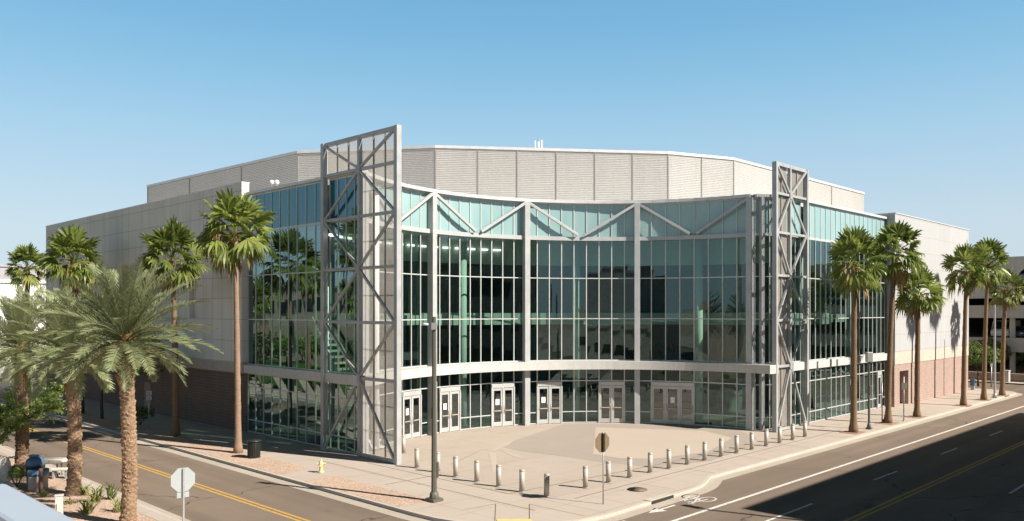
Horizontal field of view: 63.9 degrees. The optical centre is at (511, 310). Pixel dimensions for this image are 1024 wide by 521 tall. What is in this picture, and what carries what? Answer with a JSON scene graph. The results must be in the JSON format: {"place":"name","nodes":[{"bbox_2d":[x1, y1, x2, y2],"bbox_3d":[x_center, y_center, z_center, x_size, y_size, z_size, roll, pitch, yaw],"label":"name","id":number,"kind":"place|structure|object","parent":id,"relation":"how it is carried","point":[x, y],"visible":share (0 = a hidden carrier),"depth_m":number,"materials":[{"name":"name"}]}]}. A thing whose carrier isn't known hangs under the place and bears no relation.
{"place":"outdoors","nodes":[
{"label":"outdoors","id":0,"kind":"place"},
{"bbox_2d":[0,279,45,378],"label":"white building","id":1,"kind":"structure","parent":0,"point":[6,289],"depth_m":91.48,"materials":[{"name":"paint"}]},
{"bbox_2d":[0,453,156,520],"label":"gravel bed","id":2,"kind":"object","parent":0,"point":[104,510],"depth_m":32.51,"materials":[{"name":"gravel"}]},
{"bbox_2d":[0,455,10,481],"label":"boulder","id":3,"kind":"object","parent":2,"relation":"on","point":[5,465],"visible":0.7,"depth_m":34.82,"materials":[{"name":"white stone"}]},
{"bbox_2d":[0,481,17,489],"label":"boulder","id":4,"kind":"object","parent":2,"relation":"on","point":[10,484],"visible":0.25,"depth_m":32.59,"materials":[{"name":"white stone"}]},
{"bbox_2d":[7,465,25,486],"bbox_3d":[-21.308,7.125,35.302,1.247,0.969,1.229,0,0,0],"label":"shrub","id":5,"kind":"object","parent":2,"relation":"on","point":[19,473],"visible":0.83,"depth_m":35.11,"materials":[{"name":"green plant"}]},
{"bbox_2d":[0,283,63,471],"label":"date palm","id":6,"kind":"object","parent":2,"relation":"on","point":[22,443],"visible":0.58,"depth_m":38.31,"materials":[{"name":"green plant"}]},
{"bbox_2d":[0,367,66,445],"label":"desert tree","id":7,"kind":"object","parent":2,"relation":"on","point":[46,400],"visible":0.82,"depth_m":38.07,"materials":[{"name":"green plant"}]},
{"bbox_2d":[25,454,44,487],"bbox_3d":[-20.517,6.900,35.320,0.738,1.400,0.738,0,0,0],"label":"mailbox","id":8,"kind":"object","parent":2,"relation":"on","point":[33,461],"visible":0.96,"depth_m":35.09,"materials":[{"name":"blue metal"}]},
{"bbox_2d":[27,467,48,491],"bbox_3d":[-20.098,7.165,34.818,0.840,0.870,0.851,0,0,0],"label":"trash receptacle","id":9,"kind":"object","parent":2,"relation":"on","point":[33,479],"visible":0.87,"depth_m":34.48,"materials":[{"name":"grey plastic"}]},
{"bbox_2d":[39,468,42,492],"bbox_3d":[-19.631,7.090,34.215,0.166,1.020,0.166,0,0,0],"label":"wooden post","id":10,"kind":"object","parent":2,"relation":"on","point":[41,479],"visible":0.93,"depth_m":34.16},
{"bbox_2d":[43,457,66,476],"bbox_3d":[-21.183,7.201,37.709,1.960,0.803,1.100,0,0,0],"label":"stone table","id":11,"kind":"object","parent":2,"relation":"on","point":[53,460],"visible":0.5,"depth_m":37.51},
{"bbox_2d":[54,494,63,513],"bbox_3d":[-16.559,7.168,30.026,0.300,0.864,0.290,0,0,-26],"label":"utility pedestal","id":12,"kind":"object","parent":2,"relation":"on","point":[58,502],"visible":0.77,"depth_m":29.92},
{"bbox_2d":[50,467,67,478],"bbox_3d":[-20.433,7.362,37.159,0.760,0.465,0.340,0,0,-6],"label":"stone bench","id":13,"kind":"object","parent":2,"relation":"on","point":[53,470],"visible":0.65,"depth_m":37.06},
{"bbox_2d":[0,279,148,496],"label":"date palm","id":14,"kind":"object","parent":2,"relation":"on","point":[74,449],"visible":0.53,"depth_m":33.27,"materials":[{"name":"green plant"}]},
{"bbox_2d":[75,496,103,514],"bbox_3d":[-15.799,7.261,30.697,1.047,0.677,1.130,0,0,-32],"label":"weed clump","id":15,"kind":"object","parent":2,"relation":"on","point":[88,508],"visible":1,"depth_m":30.64,"materials":[{"name":"green plant"}]},
{"bbox_2d":[80,482,107,502],"bbox_3d":[-16.615,7.155,32.641,1.629,0.891,0.955,0,0,0],"label":"weed clump","id":16,"kind":"object","parent":2,"relation":"on","point":[95,496],"visible":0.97,"depth_m":32.57,"materials":[{"name":"green plant"}]},
{"bbox_2d":[95,481,120,499],"bbox_3d":[-16.125,7.177,32.955,1.262,0.846,1.141,0,0,-12],"label":"weed clump","id":17,"kind":"object","parent":2,"relation":"on","point":[109,490],"visible":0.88,"depth_m":32.96,"materials":[{"name":"green plant"}]},
{"bbox_2d":[109,497,120,512],"bbox_3d":[-14.866,7.266,31.014,0.761,0.669,1.001,0,0,-32],"label":"weed clump","id":18,"kind":"object","parent":2,"relation":"on","point":[117,504],"visible":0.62,"depth_m":30.90,"materials":[{"name":"green plant"}]},
{"bbox_2d":[20,253,223,520],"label":"date palm","id":19,"kind":"object","parent":2,"relation":"on","point":[124,313],"visible":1,"depth_m":28.65,"materials":[{"name":"green plant"}]},
{"bbox_2d":[171,467,194,520],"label":"stop sign","id":20,"kind":"object","parent":2,"relation":"on","point":[182,480],"visible":1,"depth_m":25.97,"materials":[{"name":"metal"}]},
{"bbox_2d":[0,447,174,520],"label":"kerb walk","id":21,"kind":"structure","parent":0,"point":[150,514],"depth_m":33.18,"materials":[{"name":"concrete"}]},
{"bbox_2d":[0,405,430,520],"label":"side road","id":22,"kind":"structure","parent":0,"point":[157,490],"depth_m":36.07,"materials":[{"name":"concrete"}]},
{"bbox_2d":[0,444,189,520],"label":"gutter strip","id":23,"kind":"object","parent":22,"relation":"on","point":[138,501],"visible":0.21,"depth_m":33.04,"materials":[{"name":"concrete"}]},
{"bbox_2d":[2,421,309,520],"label":"line","id":24,"kind":"object","parent":22,"relation":"on","point":[193,485],"depth_m":35.24,"materials":[{"name":"yellow paint"}]},
{"bbox_2d":[1,393,1022,520],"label":"gutter","id":25,"kind":"object","parent":22,"relation":"on","point":[713,484],"visible":0.77,"depth_m":38.68,"materials":[{"name":"concrete"}]},
{"bbox_2d":[0,377,1013,520],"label":"sidewalk","id":26,"kind":"structure","parent":0,"point":[455,505],"depth_m":39.25,"materials":[{"name":"concrete"}]},
{"bbox_2d":[0,264,45,279],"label":"grey building","id":27,"kind":"structure","parent":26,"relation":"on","point":[3,267],"depth_m":131.66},
{"bbox_2d":[135,405,154,424],"bbox_3d":[-24.638,6.927,54.359,1.941,1.369,1.838,0,0,0],"label":"shrub","id":28,"kind":"object","parent":26,"relation":"on","point":[139,412],"visible":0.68,"depth_m":54.23,"materials":[{"name":"green plant"}]},
{"bbox_2d":[0,392,425,506],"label":"gravel strip","id":29,"kind":"object","parent":26,"relation":"on","point":[388,496],"visible":0.75,"depth_m":41.04,"materials":[{"name":"gravel"}]},
{"bbox_2d":[4,243,48,396],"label":"fan palm","id":30,"kind":"object","parent":29,"relation":"on","point":[23,254],"visible":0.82,"depth_m":70.85,"materials":[{"name":"green plant"}]},
{"bbox_2d":[36,222,102,299],"bbox_3d":[-33.605,0.420,62.620,4.630,14.460,4.598,0,0,0],"label":"fan palm","id":31,"kind":"object","parent":29,"relation":"on","point":[69,240],"visible":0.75,"depth_m":61.99,"materials":[{"name":"green plant"}]},
{"bbox_2d":[38,330,103,412],"bbox_3d":[-31.610,4.448,60.818,5.819,6.419,5.258,0,0,0],"label":"street tree","id":32,"kind":"object","parent":29,"relation":"on","point":[82,407],"depth_m":60.72,"materials":[{"name":"plant"}]},
{"bbox_2d":[54,336,111,418],"bbox_3d":[-29.235,4.494,57.917,5.242,6.323,5.316,0,0,0],"label":"street tree","id":33,"kind":"object","parent":29,"relation":"on","point":[101,406],"visible":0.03,"depth_m":57.65,"materials":[{"name":"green plant"}]},
{"bbox_2d":[86,336,168,379],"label":"street tree","id":34,"kind":"object","parent":29,"relation":"on","point":[142,371],"visible":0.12,"depth_m":54.05,"materials":[{"name":"green plant"}]},
{"bbox_2d":[146,391,151,428],"bbox_3d":[-23.316,6.375,52.738,0.320,2.450,0.081,0,0,-24],"label":"parking sign","id":35,"kind":"object","parent":29,"relation":"on","point":[148,397],"visible":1,"depth_m":52.73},
{"bbox_2d":[138,215,211,436],"bbox_3d":[-20.481,0.897,49.926,4.263,13.518,4.218,0,0,0],"label":"fan palm","id":36,"kind":"object","parent":29,"relation":"on","point":[172,233],"visible":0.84,"depth_m":49.48,"materials":[{"name":"green plant"}]},
{"bbox_2d":[193,187,278,453],"bbox_3d":[-14.698,0.523,43.961,4.229,14.255,4.251,0,0,-36],"label":"fan palm","id":37,"kind":"object","parent":29,"relation":"on","point":[236,209],"visible":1,"depth_m":43.69,"materials":[{"name":"green plant"}]},
{"bbox_2d":[246,439,261,458],"bbox_3d":[-13.327,7.138,42.400,0.760,0.925,0.760,0,0,0],"label":"trash can","id":38,"kind":"object","parent":29,"relation":"on","point":[253,448],"visible":1,"depth_m":42.16,"materials":[{"name":"black metal"}]},
{"bbox_2d":[423,317,442,502],"bbox_3d":[-3.171,3.925,32.762,0.622,7.350,0.616,0,0,44],"label":"lamp post","id":39,"kind":"object","parent":26,"relation":"on","point":[433,497],"visible":1,"depth_m":32.67,"materials":[{"name":"grey metal"}]},
{"bbox_2d":[46,124,968,464],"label":"arena building","id":40,"kind":"structure","parent":26,"relation":"on","point":[576,286],"depth_m":55.33,"materials":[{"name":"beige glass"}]},
{"bbox_2d":[144,382,150,411],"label":"service door","id":41,"kind":"structure","parent":40,"relation":"in","point":[147,386],"depth_m":61.84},
{"bbox_2d":[404,396,410,438],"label":"door","id":42,"kind":"structure","parent":40,"relation":"in","point":[407,400],"depth_m":48.55,"materials":[{"name":"metal"}]},
{"bbox_2d":[413,395,419,436],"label":"door","id":43,"kind":"structure","parent":40,"relation":"in","point":[416,398],"depth_m":49.26,"materials":[{"name":"metal"}]},
{"bbox_2d":[441,392,448,432],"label":"door","id":44,"kind":"structure","parent":40,"relation":"in","point":[444,395],"depth_m":51.15,"materials":[{"name":"metal"}]},
{"bbox_2d":[451,391,459,430],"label":"door","id":45,"kind":"structure","parent":40,"relation":"in","point":[455,395],"depth_m":51.78,"materials":[{"name":"metal"}]},
{"bbox_2d":[493,388,501,426],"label":"door","id":46,"kind":"structure","parent":40,"relation":"in","point":[497,392],"depth_m":53.67,"materials":[{"name":"metal"}]},
{"bbox_2d":[504,387,513,425],"bbox_3d":[-0.247,6.325,54.071,0.764,2.490,0.340,0,0,-16],"label":"door","id":47,"kind":"structure","parent":40,"relation":"in","point":[508,392],"depth_m":54.08,"materials":[{"name":"metal"}]},
{"bbox_2d":[538,386,548,423],"bbox_3d":[2.092,6.325,54.997,0.801,2.490,0.265,0,0,-13],"label":"door","id":48,"kind":"structure","parent":40,"relation":"in","point":[543,391],"depth_m":54.98,"materials":[{"name":"metal"}]},
{"bbox_2d":[550,386,560,422],"bbox_3d":[2.920,6.325,55.217,0.799,2.490,0.231,0,0,-12],"label":"door","id":49,"kind":"structure","parent":40,"relation":"in","point":[555,391],"depth_m":55.20,"materials":[{"name":"metal"}]},
{"bbox_2d":[600,386,610,421],"bbox_3d":[6.319,6.325,55.552,0.799,2.490,0.139,0,0,0],"label":"door","id":50,"kind":"structure","parent":40,"relation":"in","point":[605,391],"depth_m":55.59,"materials":[{"name":"metal"}]},
{"bbox_2d":[612,386,623,422],"bbox_3d":[7.172,6.325,55.526,0.799,2.490,0.151,0,0,4],"label":"door","id":51,"kind":"structure","parent":40,"relation":"in","point":[617,391],"depth_m":55.55,"materials":[{"name":"metal"}]},
{"bbox_2d":[652,386,664,423],"bbox_3d":[9.834,6.325,55.128,0.886,2.490,0.269,0,0,11],"label":"door","id":52,"kind":"structure","parent":40,"relation":"in","point":[658,392],"depth_m":55.10,"materials":[{"name":"metal"}]},
{"bbox_2d":[666,386,678,423],"bbox_3d":[10.732,6.325,54.830,0.876,2.490,0.311,0,0,5],"label":"door","id":53,"kind":"structure","parent":40,"relation":"in","point":[672,393],"depth_m":54.85,"materials":[{"name":"metal"}]},
{"bbox_2d":[680,387,692,424],"bbox_3d":[11.619,6.325,54.535,0.882,2.490,0.351,0,0,12],"label":"door","id":54,"kind":"structure","parent":40,"relation":"in","point":[686,393],"depth_m":54.53,"materials":[{"name":"metal"}]},
{"bbox_2d":[878,375,880,407],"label":"door","id":55,"kind":"structure","parent":40,"relation":"in","point":[879,377],"depth_m":64.24,"materials":[{"name":"metal"}]},
{"bbox_2d":[497,519,530,520],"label":"tactile paving","id":56,"kind":"structure","parent":26,"relation":"on","point":[513,519],"depth_m":29.67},
{"bbox_2d":[99,392,987,518],"bbox_3d":[6.878,7.584,66.573,44.695,0.001,63.271,0,0,44],"label":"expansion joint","id":57,"kind":"object","parent":26,"relation":"on","point":[560,483],"visible":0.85,"depth_m":37.52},
{"bbox_2d":[595,432,608,503],"bbox_3d":[3.576,6.191,32.227,0.760,2.818,0.118,0,0,-40],"label":"stop sign","id":58,"kind":"object","parent":26,"relation":"on","point":[601,442],"visible":1,"depth_m":32.20,"materials":[{"name":"black metal"}]},
{"bbox_2d":[628,487,646,491],"bbox_3d":[5.316,7.580,34.820,0.838,0.016,0.838,0,0,0],"label":"manhole cover","id":59,"kind":"object","parent":26,"relation":"on","point":[638,489],"visible":1,"depth_m":34.74,"materials":[{"name":"metal"}]},
{"bbox_2d":[684,445,689,464],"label":"bollard","id":60,"kind":"object","parent":26,"relation":"on","point":[687,454],"visible":1,"depth_m":40.46,"materials":[{"name":"metal"}]},
{"bbox_2d":[734,435,739,452],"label":"bollard","id":61,"kind":"object","parent":26,"relation":"on","point":[736,443],"visible":1,"depth_m":43.68,"materials":[{"name":"metal"}]},
{"bbox_2d":[750,432,754,449],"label":"bollard","id":62,"kind":"object","parent":26,"relation":"on","point":[751,440],"visible":1,"depth_m":44.78,"materials":[{"name":"metal"}]},
{"bbox_2d":[763,429,768,445],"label":"bollard","id":63,"kind":"object","parent":26,"relation":"on","point":[766,437],"visible":1,"depth_m":45.96,"materials":[{"name":"metal"}]},
{"bbox_2d":[777,426,781,442],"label":"bollard","id":64,"kind":"object","parent":26,"relation":"on","point":[779,434],"visible":1,"depth_m":47.04,"materials":[{"name":"metal"}]},
{"bbox_2d":[790,424,794,439],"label":"bollard","id":65,"kind":"object","parent":26,"relation":"on","point":[792,431],"visible":1,"depth_m":48.11,"materials":[{"name":"metal"}]},
{"bbox_2d":[803,421,807,436],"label":"bollard","id":66,"kind":"object","parent":26,"relation":"on","point":[804,428],"visible":1,"depth_m":49.35,"materials":[{"name":"metal"}]},
{"bbox_2d":[865,352,872,429],"bbox_3d":[22.868,5.130,52.591,0.437,4.940,0.437,0,0,0],"label":"street lamp","id":67,"kind":"object","parent":26,"relation":"on","point":[868,357],"visible":1,"depth_m":52.52,"materials":[{"name":"metal"}]},
{"bbox_2d":[902,377,906,420],"bbox_3d":[26.926,6.075,56.442,0.460,3.050,0.209,0,0,-18],"label":"sign post","id":68,"kind":"object","parent":26,"relation":"on","point":[904,385],"visible":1,"depth_m":56.42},
{"bbox_2d":[841,394,1008,433],"bbox_3d":[32.581,7.580,62.401,33.278,0.001,1.307,0,0,-44],"label":"pit","id":69,"kind":"object","parent":26,"relation":"on","point":[846,431],"visible":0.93,"depth_m":58.17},
{"bbox_2d":[826,224,887,432],"bbox_3d":[21.480,1.083,51.318,3.816,13.141,3.952,0,0,0],"label":"fan palm","id":70,"kind":"object","parent":69,"relation":"on","point":[855,241],"visible":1,"depth_m":51.00,"materials":[{"name":"green plant"}]},
{"bbox_2d":[881,383,884,422],"bbox_3d":[25.139,6.250,55.459,0.279,2.700,0.287,0,0,44],"label":"thin post","id":71,"kind":"object","parent":69,"relation":"on","point":[882,420],"visible":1,"depth_m":55.42,"materials":[{"name":"black metal"}]},
{"bbox_2d":[866,220,929,422],"bbox_3d":[25.792,0.727,55.377,3.943,13.852,4.055,0,0,-29],"label":"fan palm","id":72,"kind":"object","parent":69,"relation":"on","point":[897,275],"visible":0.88,"depth_m":55.14,"materials":[{"name":"green plant"}]},
{"bbox_2d":[894,266,949,416],"bbox_3d":[29.078,2.048,58.550,3.581,11.206,3.623,0,0,39],"label":"fan palm","id":73,"kind":"object","parent":69,"relation":"on","point":[920,304],"visible":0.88,"depth_m":58.49,"materials":[{"name":"green plant"}]},
{"bbox_2d":[940,242,990,405],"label":"fan palm","id":74,"kind":"object","parent":69,"relation":"on","point":[964,255],"visible":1,"depth_m":65.47,"materials":[{"name":"green plant"}]},
{"bbox_2d":[964,236,1011,399],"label":"fan palm","id":75,"kind":"object","parent":69,"relation":"on","point":[990,246],"visible":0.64,"depth_m":69.43,"materials":[{"name":"green plant"}]},
{"bbox_2d":[984,266,1023,394],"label":"fan palm","id":76,"kind":"object","parent":69,"relation":"on","point":[1006,300],"visible":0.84,"depth_m":73.37,"materials":[{"name":"green plant"}]},
{"bbox_2d":[991,305,997,397],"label":"street pole","id":77,"kind":"object","parent":26,"relation":"on","point":[994,394],"visible":1,"depth_m":71.40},
{"bbox_2d":[0,388,1015,520],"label":"kerb","id":78,"kind":"structure","parent":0,"point":[707,479],"depth_m":38.50,"materials":[{"name":"concrete"}]},
{"bbox_2d":[645,493,673,504],"bbox_3d":[6.005,7.646,33.394,0.342,0.156,1.796,0,0,43],"label":"storm drain","id":79,"kind":"object","parent":78,"relation":"in","point":[658,497],"visible":1,"depth_m":33.27,"materials":[{"name":"beige concrete"}]},
{"bbox_2d":[0,0,1023,265],"label":"sky","id":80,"kind":"structure","parent":0,"point":[916,107],"materials":[{"name":"blue"}]},
{"bbox_2d":[371,423,790,498],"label":"plaza","id":81,"kind":"structure","parent":0,"point":[479,443],"depth_m":41.04,"materials":[{"name":"concrete"}]},
{"bbox_2d":[402,435,405,452],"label":"bollard","id":82,"kind":"object","parent":81,"relation":"on","point":[403,444],"visible":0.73,"depth_m":43.67,"materials":[{"name":"metal"}]},
{"bbox_2d":[414,448,419,467],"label":"bollard","id":83,"kind":"object","parent":81,"relation":"on","point":[416,450],"visible":1,"depth_m":39.55,"materials":[{"name":"metal"}]},
{"bbox_2d":[452,456,458,476],"bbox_3d":[-2.571,7.114,37.493,0.298,0.935,0.300,0,0,21],"label":"bollard","id":84,"kind":"object","parent":81,"relation":"on","point":[455,466],"visible":1,"depth_m":37.39,"materials":[{"name":"metal"}]},
{"bbox_2d":[473,460,479,481],"bbox_3d":[-1.560,7.114,36.426,0.298,0.935,0.300,0,0,36],"label":"bollard","id":85,"kind":"object","parent":81,"relation":"on","point":[476,470],"visible":1,"depth_m":36.33,"materials":[{"name":"metal"}]},
{"bbox_2d":[495,464,501,486],"bbox_3d":[-0.576,7.114,35.436,0.300,0.935,0.298,0,0,-28],"label":"bollard","id":86,"kind":"object","parent":81,"relation":"on","point":[498,475],"visible":1,"depth_m":35.34,"materials":[{"name":"metal"}]},
{"bbox_2d":[489,440,524,472],"bbox_3d":[-0.364,7.588,43.263,1.890,0.001,9.682,0,0,-5],"label":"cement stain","id":87,"kind":"object","parent":81,"relation":"on","point":[493,459],"visible":0.94,"depth_m":42.97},
{"bbox_2d":[518,469,524,491],"bbox_3d":[0.416,7.114,34.394,0.298,0.935,0.300,1,1,17],"label":"bollard","id":88,"kind":"object","parent":81,"relation":"on","point":[521,480],"visible":1,"depth_m":34.30,"materials":[{"name":"metal"}]},
{"bbox_2d":[543,473,549,496],"bbox_3d":[1.414,7.115,33.484,0.300,0.935,0.298,1,0,-19],"label":"bollard","id":89,"kind":"object","parent":81,"relation":"on","point":[546,483],"visible":1,"depth_m":33.39,"materials":[{"name":"metal"}]},
{"bbox_2d":[582,466,588,487],"bbox_3d":[3.146,7.114,35.150,0.300,0.935,0.298,-1,0,-1],"label":"bollard","id":90,"kind":"object","parent":81,"relation":"on","point":[585,476],"visible":1,"depth_m":35.05,"materials":[{"name":"metal"}]},
{"bbox_2d":[605,461,611,482],"bbox_3d":[4.258,7.114,36.261,0.300,0.935,0.298,0,0,-8],"label":"bollard","id":91,"kind":"object","parent":81,"relation":"on","point":[608,471],"visible":1,"depth_m":36.16,"materials":[{"name":"metal"}]},
{"bbox_2d":[627,457,632,477],"bbox_3d":[5.351,7.114,37.331,0.300,0.935,0.298,0,0,5],"label":"bollard","id":92,"kind":"object","parent":81,"relation":"on","point":[629,467],"visible":1,"depth_m":37.24,"materials":[{"name":"metal"}]},
{"bbox_2d":[647,452,652,472],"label":"bollard","id":93,"kind":"object","parent":81,"relation":"on","point":[650,460],"visible":1,"depth_m":38.39,"materials":[{"name":"metal"}]},
{"bbox_2d":[666,449,671,468],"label":"bollard","id":94,"kind":"object","parent":81,"relation":"on","point":[668,458],"visible":1,"depth_m":39.37,"materials":[{"name":"metal"}]},
{"bbox_2d":[504,424,755,466],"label":"plaza paving","id":95,"kind":"structure","parent":0,"point":[572,440],"depth_m":46.88,"materials":[{"name":"grey concrete"}]},
{"bbox_2d":[593,427,730,458],"bbox_3d":[8.854,7.588,47.397,8.156,0.001,11.099,0,0,7],"label":"plaza patch","id":96,"kind":"object","parent":95,"relation":"on","point":[633,443],"visible":1,"depth_m":47.57,"materials":[{"name":"concrete"}]},
{"bbox_2d":[702,442,706,460],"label":"bollard","id":97,"kind":"object","parent":95,"relation":"on","point":[704,453],"visible":1,"depth_m":41.51,"materials":[{"name":"metal"}]},
{"bbox_2d":[719,438,723,456],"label":"bollard","id":98,"kind":"object","parent":95,"relation":"on","point":[721,440],"visible":1,"depth_m":42.61,"materials":[{"name":"metal"}]},
{"bbox_2d":[619,393,1023,520],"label":"road","id":99,"kind":"structure","parent":0,"point":[980,492],"depth_m":37.12,"materials":[{"name":"asphalt"}]},
{"bbox_2d":[681,494,716,503],"bbox_3d":[7.483,7.723,33.654,1.460,0.001,1.630,0,0,44],"label":"bicycle marking","id":100,"kind":"object","parent":99,"relation":"on","point":[696,499],"visible":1,"depth_m":33.56,"materials":[{"name":"white paint"}]},
{"bbox_2d":[672,406,1023,520],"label":"lane line","id":101,"kind":"object","parent":99,"relation":"on","point":[826,470],"visible":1,"depth_m":38.92,"materials":[{"name":"white paint"}]},
{"bbox_2d":[766,431,1023,520],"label":"lane dashes","id":102,"kind":"object","parent":99,"relation":"on","point":[876,479],"visible":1,"depth_m":35.24,"materials":[{"name":"white paint"}]},
{"bbox_2d":[844,441,1023,520],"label":"double centre line","id":103,"kind":"object","parent":99,"relation":"on","point":[848,519],"depth_m":36.04,"materials":[{"name":"yellow paint"}]},
{"bbox_2d":[968,382,1023,392],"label":"cross road","id":104,"kind":"structure","parent":0,"point":[1015,388],"depth_m":82.44,"materials":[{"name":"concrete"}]},
{"bbox_2d":[968,341,1000,385],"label":"street tree","id":105,"kind":"object","parent":104,"relation":"on","point":[976,354],"visible":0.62,"depth_m":82.18,"materials":[{"name":"green plant"}]},
{"bbox_2d":[968,379,1023,383],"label":"pavement","id":106,"kind":"structure","parent":0,"point":[999,381],"depth_m":86.68,"materials":[{"name":"concrete"}]},
{"bbox_2d":[970,337,1011,371],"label":"street tree","id":107,"kind":"object","parent":106,"relation":"on","point":[998,346],"visible":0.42,"depth_m":92.59,"materials":[{"name":"green plant"}]},
{"bbox_2d":[968,256,1023,373],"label":"parking garage","id":108,"kind":"structure","parent":106,"relation":"on","point":[976,313],"depth_m":95.04,"materials":[{"name":"concrete"}]},
{"bbox_2d":[991,320,1019,337],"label":"parked van","id":109,"kind":"object","parent":108,"relation":"on","point":[998,327],"visible":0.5,"depth_m":95.10,"materials":[{"name":"white paint"}]},
{"bbox_2d":[1008,326,1023,337],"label":"parked car","id":110,"kind":"object","parent":108,"relation":"on","point":[1019,330],"visible":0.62,"depth_m":94.41,"materials":[{"name":"blue paint"}]},
{"bbox_2d":[968,371,1023,381],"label":"planter wall","id":111,"kind":"structure","parent":106,"relation":"on","point":[1014,377],"depth_m":88.89,"materials":[{"name":"concrete"}]},
{"bbox_2d":[993,352,1023,365],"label":"street tree","id":112,"kind":"object","parent":106,"relation":"on","point":[1019,355],"visible":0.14,"depth_m":95.67,"materials":[{"name":"green plant"}]},
{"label":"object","id":113,"kind":"object","parent":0,"visible":0},
{"bbox_2d":[0,484,74,520],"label":"parapet","id":114,"kind":"structure","parent":113,"relation":"on","point":[16,505],"depth_m":4.87,"materials":[{"name":"white metal"}]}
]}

